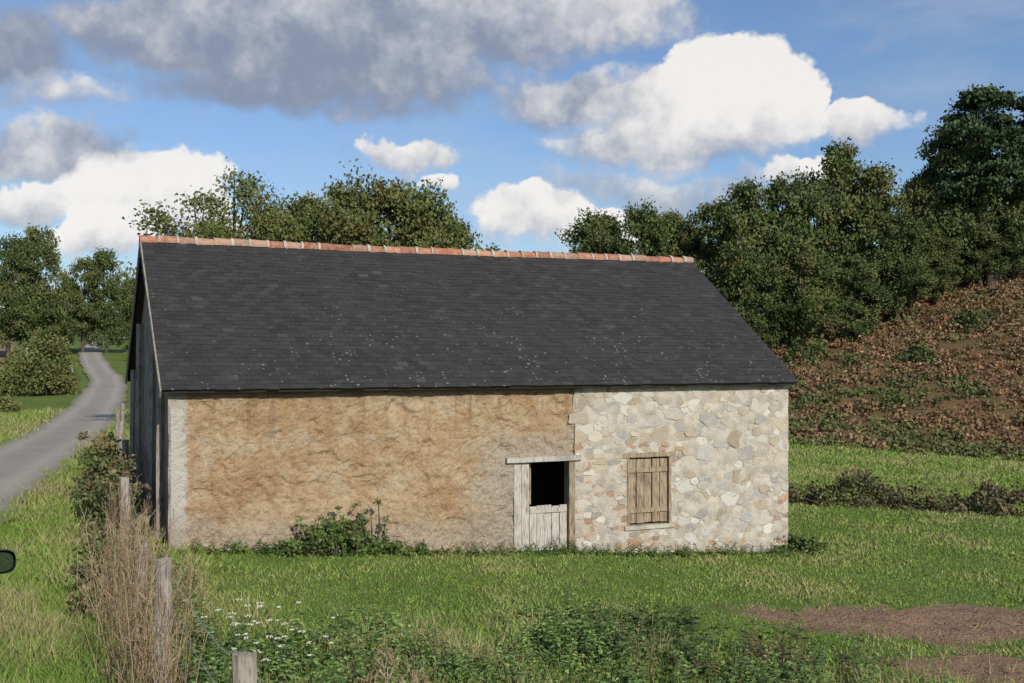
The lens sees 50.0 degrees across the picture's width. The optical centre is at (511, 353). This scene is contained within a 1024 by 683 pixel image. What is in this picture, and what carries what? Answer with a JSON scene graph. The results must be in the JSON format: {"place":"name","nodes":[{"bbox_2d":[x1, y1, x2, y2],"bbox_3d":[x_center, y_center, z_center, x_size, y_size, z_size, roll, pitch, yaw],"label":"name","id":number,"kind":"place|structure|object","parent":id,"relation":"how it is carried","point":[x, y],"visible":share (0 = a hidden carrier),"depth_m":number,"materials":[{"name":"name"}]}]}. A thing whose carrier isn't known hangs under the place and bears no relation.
{"place":"outdoors","nodes":[
{"label":"outdoors","id":0,"kind":"place"},
{"bbox_2d":[0,336,129,523],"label":"country road","id":1,"kind":"structure","parent":0,"point":[94,401],"depth_m":41.81,"materials":[{"name":"grey asphalt"}]},
{"bbox_2d":[0,574,1021,682],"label":"tall grass","id":2,"kind":"structure","parent":0,"point":[69,651],"depth_m":12.91,"materials":[{"name":"green plant"}]},
{"bbox_2d":[0,259,1023,682],"bbox_3d":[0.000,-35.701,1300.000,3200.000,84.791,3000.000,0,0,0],"label":"ground","id":3,"kind":"structure","parent":0,"point":[992,619],"depth_m":18.48,"materials":[{"name":"green plant"}]},
{"bbox_2d":[0,549,15,573],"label":"parked car","id":4,"kind":"object","parent":3,"relation":"on","point":[7,561],"visible":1,"depth_m":7.40,"materials":[{"name":"paint"}]},
{"bbox_2d":[0,394,22,413],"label":"roadside bush","id":5,"kind":"object","parent":3,"relation":"on","point":[9,405],"visible":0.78,"depth_m":56.55,"materials":[{"name":"green plant"}]},
{"bbox_2d":[0,231,48,357],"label":"roadside tree","id":6,"kind":"object","parent":3,"relation":"on","point":[17,258],"visible":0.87,"depth_m":148.60,"materials":[{"name":"green plant"}]},
{"bbox_2d":[0,223,75,354],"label":"roadside tree","id":7,"kind":"object","parent":3,"relation":"on","point":[47,299],"visible":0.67,"depth_m":150.49,"materials":[{"name":"green plant"}]},
{"bbox_2d":[0,324,83,396],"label":"roadside bush","id":8,"kind":"object","parent":3,"relation":"on","point":[35,371],"visible":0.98,"depth_m":76.29,"materials":[{"name":"green plant"}]},
{"bbox_2d":[30,286,81,344],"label":"roadside tree","id":9,"kind":"object","parent":3,"relation":"on","point":[63,329],"visible":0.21,"depth_m":174.42,"materials":[{"name":"green plant"}]},
{"bbox_2d":[0,346,127,394],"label":"roadside hedge","id":10,"kind":"object","parent":3,"relation":"on","point":[4,372],"visible":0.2,"depth_m":95.27,"materials":[{"name":"green plant"}]},
{"bbox_2d":[57,257,107,352],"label":"roadside tree","id":11,"kind":"object","parent":3,"relation":"on","point":[81,310],"visible":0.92,"depth_m":157.12,"materials":[{"name":"green plant"}]},
{"bbox_2d":[78,246,132,352],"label":"roadside tree","id":12,"kind":"object","parent":3,"relation":"on","point":[111,289],"visible":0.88,"depth_m":159.00,"materials":[{"name":"green plant"}]},
{"bbox_2d":[0,406,217,665],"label":"verge grass","id":13,"kind":"structure","parent":3,"relation":"on","point":[22,428],"depth_m":18.16,"materials":[{"name":"green plant"}]},
{"bbox_2d":[66,430,157,622],"bbox_3d":[-7.011,2.594,19.149,1.376,1.770,12.802,0,0,-22],"label":"bramble thicket","id":14,"kind":"object","parent":3,"relation":"on","point":[111,469],"visible":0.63,"depth_m":18.58,"materials":[{"name":"green plant"}]},
{"bbox_2d":[110,274,134,350],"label":"roadside tree","id":15,"kind":"object","parent":3,"relation":"on","point":[127,315],"visible":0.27,"depth_m":163.57,"materials":[{"name":"green plant"}]},
{"bbox_2d":[111,185,259,284],"bbox_3d":[-11.721,-1.387,40.908,5.506,9.938,6.041,0,0,-36],"label":"ash tree","id":16,"kind":"object","parent":3,"relation":"on","point":[194,202],"visible":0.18,"depth_m":40.76,"materials":[{"name":"green plant"}]},
{"bbox_2d":[115,403,260,682],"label":"wire fence","id":17,"kind":"object","parent":3,"relation":"on","point":[244,666],"visible":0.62,"depth_m":10.65,"materials":[{"name":"grey wood"}]},
{"bbox_2d":[132,527,260,682],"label":"dry grass","id":18,"kind":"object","parent":3,"relation":"on","point":[200,619],"visible":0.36,"depth_m":12.78,"materials":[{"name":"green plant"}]},
{"bbox_2d":[177,214,237,238],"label":"oak tree","id":19,"kind":"object","parent":3,"relation":"on","point":[212,231],"visible":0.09,"depth_m":38.73,"materials":[{"name":"green plant"}]},
{"bbox_2d":[143,157,279,236],"bbox_3d":[-10.755,-1.980,42.980,5.613,11.257,6.158,0,0,29],"label":"ash tree","id":20,"kind":"object","parent":3,"relation":"on","point":[243,186],"visible":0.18,"depth_m":41.72,"materials":[{"name":"green plant"}]},
{"bbox_2d":[66,474,436,682],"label":"dry stalks","id":21,"kind":"object","parent":3,"relation":"on","point":[137,586],"visible":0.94,"depth_m":11.06,"materials":[{"name":"beige plant"}]},
{"bbox_2d":[186,598,334,682],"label":"white umbel flowers","id":22,"kind":"object","parent":3,"relation":"on","point":[258,628],"visible":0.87,"depth_m":12.20,"materials":[{"name":"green plant"}]},
{"bbox_2d":[228,180,327,242],"bbox_3d":[-9.095,-1.346,40.059,5.586,9.898,5.143,0,0,28],"label":"oak tree","id":23,"kind":"object","parent":3,"relation":"on","point":[266,223],"visible":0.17,"depth_m":39.57,"materials":[{"name":"green plant"}]},
{"bbox_2d":[178,612,393,682],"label":"hogweed leaves","id":24,"kind":"object","parent":3,"relation":"on","point":[290,673],"visible":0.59,"depth_m":12.22,"materials":[{"name":"green plant"}]},
{"bbox_2d":[242,189,329,242],"bbox_3d":[-7.465,-1.309,41.889,5.810,9.999,6.195,0,0,-6],"label":"oak tree","id":25,"kind":"object","parent":3,"relation":"on","point":[297,205],"visible":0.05,"depth_m":41.99,"materials":[{"name":"green plant"}]},
{"bbox_2d":[227,514,431,557],"bbox_3d":[-3.107,3.238,19.019,3.598,0.934,0.800,0,0,-23],"label":"elder shrub","id":26,"kind":"object","parent":3,"relation":"on","point":[296,547],"visible":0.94,"depth_m":18.89,"materials":[{"name":"green plant"}]},
{"bbox_2d":[271,158,414,246],"bbox_3d":[-5.769,-1.629,39.427,5.976,10.826,6.492,0,0,15],"label":"oak tree","id":27,"kind":"object","parent":3,"relation":"on","point":[340,224],"visible":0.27,"depth_m":38.89,"materials":[{"name":"green plant"}]},
{"bbox_2d":[295,498,390,554],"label":"elder shoots","id":28,"kind":"object","parent":3,"relation":"on","point":[361,515],"visible":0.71,"depth_m":19.22,"materials":[{"name":"green plant"}]},
{"bbox_2d":[353,174,456,246],"bbox_3d":[-4.602,-1.340,41.145,6.010,10.343,6.407,0,0,25],"label":"oak tree","id":29,"kind":"object","parent":3,"relation":"on","point":[397,198],"visible":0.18,"depth_m":39.44,"materials":[{"name":"green plant"}]},
{"bbox_2d":[380,179,483,250],"bbox_3d":[-2.942,-1.245,40.490,5.382,10.359,5.846,0,0,40],"label":"oak tree","id":30,"kind":"object","parent":3,"relation":"on","point":[433,236],"visible":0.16,"depth_m":39.27,"materials":[{"name":"green plant"}]},
{"bbox_2d":[125,235,798,552],"bbox_3d":[-1.524,1.164,24.430,12.860,7.103,8.586,0,0,-23],"label":"stone and cob barn","id":31,"kind":"object","parent":3,"relation":"on","point":[437,398],"visible":0.84,"depth_m":21.24,"materials":[{"name":"beige stone"}]},
{"bbox_2d":[529,462,530,503],"bbox_3d":[0.206,2.485,21.353,0.032,0.810,0.720,0,0,-23],"label":"door frame","id":32,"kind":"structure","parent":31,"relation":"in","point":[529,462],"depth_m":21.02,"materials":[{"name":"grey wood"}]},
{"bbox_2d":[529,504,566,546],"bbox_3d":[0.687,3.428,21.090,0.788,1.034,0.057,0,0,-23],"label":"lower half door","id":33,"kind":"structure","parent":31,"relation":"in","point":[543,527],"depth_m":21.08,"materials":[{"name":"grey wood"}]},
{"bbox_2d":[623,451,675,525],"bbox_3d":[2.699,2.690,21.953,1.200,1.440,0.230,0,0,-23],"label":"window frame","id":34,"kind":"structure","parent":31,"relation":"in","point":[648,454],"depth_m":21.91,"materials":[{"name":"brown wood"}]},
{"bbox_2d":[441,215,500,250],"bbox_3d":[-2.013,-0.606,40.894,4.529,9.201,4.828,0,0,17],"label":"oak tree","id":35,"kind":"object","parent":3,"relation":"on","point":[486,249],"visible":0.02,"depth_m":41.36,"materials":[{"name":"green plant"}]},
{"bbox_2d":[184,537,791,557],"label":"wall foot weeds","id":36,"kind":"object","parent":3,"relation":"on","point":[633,552],"depth_m":20.63,"materials":[{"name":"green plant"}]},
{"bbox_2d":[0,433,1023,682],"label":"meadow grass","id":37,"kind":"structure","parent":3,"relation":"on","point":[988,541],"depth_m":18.81,"materials":[{"name":"green plant"}]},
{"bbox_2d":[171,593,956,682],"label":"nettle patch","id":38,"kind":"object","parent":3,"relation":"on","point":[632,676],"visible":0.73,"depth_m":12.49,"materials":[{"name":"green plant"}]},
{"bbox_2d":[554,207,629,253],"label":"woodland tree","id":39,"kind":"object","parent":3,"relation":"on","point":[581,237],"visible":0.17,"depth_m":114.92,"materials":[{"name":"green plant"}]},
{"bbox_2d":[569,216,634,253],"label":"woodland tree","id":40,"kind":"object","parent":3,"relation":"on","point":[601,229],"visible":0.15,"depth_m":95.54,"materials":[{"name":"green plant"}]},
{"bbox_2d":[602,195,676,256],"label":"woodland tree","id":41,"kind":"object","parent":3,"relation":"on","point":[650,232],"visible":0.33,"depth_m":93.11,"materials":[{"name":"green plant"}]},
{"bbox_2d":[491,587,809,679],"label":"dock plants","id":42,"kind":"object","parent":3,"relation":"on","point":[684,621],"visible":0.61,"depth_m":14.58,"materials":[{"name":"green plant"}]},
{"bbox_2d":[639,207,699,256],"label":"woodland tree","id":43,"kind":"object","parent":3,"relation":"on","point":[684,238],"visible":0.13,"depth_m":95.66,"materials":[{"name":"green plant"}]},
{"bbox_2d":[637,210,704,265],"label":"woodland tree","id":44,"kind":"object","parent":3,"relation":"on","point":[660,215],"visible":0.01,"depth_m":114.87,"materials":[{"name":"green plant"}]},
{"bbox_2d":[672,200,740,301],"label":"woodland tree","id":45,"kind":"object","parent":3,"relation":"on","point":[699,254],"visible":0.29,"depth_m":94.25,"materials":[{"name":"green plant"}]},
{"bbox_2d":[530,608,926,682],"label":"sorrel plants","id":46,"kind":"object","parent":3,"relation":"on","point":[779,661],"visible":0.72,"depth_m":13.58,"materials":[{"name":"green plant"}]},
{"bbox_2d":[705,209,752,301],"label":"woodland tree","id":47,"kind":"object","parent":3,"relation":"on","point":[717,244],"depth_m":118.79,"materials":[{"name":"green plant"}]},
{"bbox_2d":[700,175,790,331],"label":"woodland tree","id":48,"kind":"object","parent":3,"relation":"on","point":[745,205],"visible":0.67,"depth_m":91.46,"materials":[{"name":"green plant"}]},
{"bbox_2d":[728,251,790,347],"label":"woodland tree","id":49,"kind":"object","parent":3,"relation":"on","point":[766,327],"visible":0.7,"depth_m":89.91,"materials":[{"name":"green plant"}]},
{"bbox_2d":[745,166,847,341],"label":"woodland tree","id":50,"kind":"object","parent":3,"relation":"on","point":[800,205],"visible":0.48,"depth_m":92.86,"materials":[{"name":"green plant"}]},
{"bbox_2d":[772,532,828,555],"bbox_3d":[6.002,4.055,23.369,1.369,0.587,1.014,0,0,0],"label":"corner shrub","id":51,"kind":"object","parent":3,"relation":"on","point":[797,541],"visible":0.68,"depth_m":23.16,"materials":[{"name":"green plant"}]},
{"bbox_2d":[762,235,846,349],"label":"woodland tree","id":52,"kind":"object","parent":3,"relation":"on","point":[808,260],"visible":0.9,"depth_m":89.90,"materials":[{"name":"green plant"}]},
{"bbox_2d":[784,179,856,331],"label":"woodland tree","id":53,"kind":"object","parent":3,"relation":"on","point":[825,225],"visible":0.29,"depth_m":95.94,"materials":[{"name":"green plant"}]},
{"bbox_2d":[791,136,902,328],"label":"woodland tree","id":54,"kind":"object","parent":3,"relation":"on","point":[841,177],"visible":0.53,"depth_m":97.49,"materials":[{"name":"green plant"}]},
{"bbox_2d":[820,253,890,338],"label":"woodland tree","id":55,"kind":"object","parent":3,"relation":"on","point":[854,281],"visible":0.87,"depth_m":91.00,"materials":[{"name":"green plant"}]},
{"bbox_2d":[829,179,890,297],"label":"woodland tree","id":56,"kind":"object","parent":3,"relation":"on","point":[852,200],"visible":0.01,"depth_m":119.82,"materials":[{"name":"green plant"}]},
{"bbox_2d":[832,166,924,316],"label":"woodland tree","id":57,"kind":"object","parent":3,"relation":"on","point":[893,203],"visible":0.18,"depth_m":98.93,"materials":[{"name":"green plant"}]},
{"bbox_2d":[763,272,1023,450],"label":"bracken","id":58,"kind":"object","parent":3,"relation":"on","point":[919,366],"visible":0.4,"depth_m":83.76,"materials":[{"name":"brown plant"}]},
{"bbox_2d":[784,306,1002,410],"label":"gorse bushes","id":59,"kind":"object","parent":3,"relation":"on","point":[920,352],"visible":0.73,"depth_m":87.33,"materials":[{"name":"green plant"}]},
{"bbox_2d":[858,208,938,321],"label":"woodland tree","id":60,"kind":"object","parent":3,"relation":"on","point":[912,233],"visible":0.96,"depth_m":94.93,"materials":[{"name":"green plant"}]},
{"bbox_2d":[787,438,1023,504],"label":"pasture grass","id":61,"kind":"structure","parent":3,"relation":"on","point":[929,475],"depth_m":52.79,"materials":[{"name":"green plant"}]},
{"bbox_2d":[788,294,1023,460],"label":"bramble patch","id":62,"kind":"object","parent":3,"relation":"on","point":[961,446],"visible":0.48,"depth_m":70.90,"materials":[{"name":"green plant"}]},
{"bbox_2d":[788,464,1023,517],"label":"field hedge","id":63,"kind":"object","parent":3,"relation":"on","point":[864,484],"visible":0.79,"depth_m":33.70,"materials":[{"name":"green plant"}]},
{"bbox_2d":[890,177,942,238],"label":"woodland tree","id":64,"kind":"object","parent":3,"relation":"on","point":[903,194],"visible":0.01,"depth_m":116.84,"materials":[{"name":"green plant"}]},
{"bbox_2d":[890,173,963,300],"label":"woodland tree","id":65,"kind":"object","parent":3,"relation":"on","point":[915,186],"visible":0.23,"depth_m":102.97,"materials":[{"name":"green plant"}]},
{"bbox_2d":[910,227,965,305],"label":"woodland tree","id":66,"kind":"object","parent":3,"relation":"on","point":[934,241],"visible":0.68,"depth_m":98.19,"materials":[{"name":"green plant"}]},
{"bbox_2d":[905,129,984,293],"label":"woodland tree","id":67,"kind":"object","parent":3,"relation":"on","point":[930,213],"visible":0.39,"depth_m":102.17,"materials":[{"name":"green plant"}]},
{"bbox_2d":[914,130,1008,288],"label":"woodland tree","id":68,"kind":"object","parent":3,"relation":"on","point":[966,219],"visible":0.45,"depth_m":100.14,"materials":[{"name":"green plant"}]},
{"bbox_2d":[922,83,1023,287],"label":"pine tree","id":69,"kind":"object","parent":3,"relation":"on","point":[989,129],"visible":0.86,"depth_m":99.34,"materials":[{"name":"green plant"}]},
{"bbox_2d":[955,207,1019,289],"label":"woodland tree","id":70,"kind":"object","parent":3,"relation":"on","point":[980,255],"visible":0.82,"depth_m":100.11,"materials":[{"name":"green plant"}]},
{"bbox_2d":[975,150,1023,273],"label":"woodland tree","id":71,"kind":"object","parent":3,"relation":"on","point":[1012,213],"visible":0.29,"depth_m":100.69,"materials":[{"name":"green plant"}]},
{"bbox_2d":[993,212,1023,280],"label":"woodland tree","id":72,"kind":"object","parent":3,"relation":"on","point":[1018,243],"visible":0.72,"depth_m":100.54,"materials":[{"name":"green plant"}]},
{"bbox_2d":[993,91,1023,208],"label":"pine tree","id":73,"kind":"object","parent":3,"relation":"on","point":[1019,105],"visible":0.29,"depth_m":101.11,"materials":[{"name":"green plant"}]},
{"bbox_2d":[0,0,1023,309],"label":"sky","id":74,"kind":"structure","parent":0,"point":[530,114],"materials":[{"name":"blue"}]}
]}

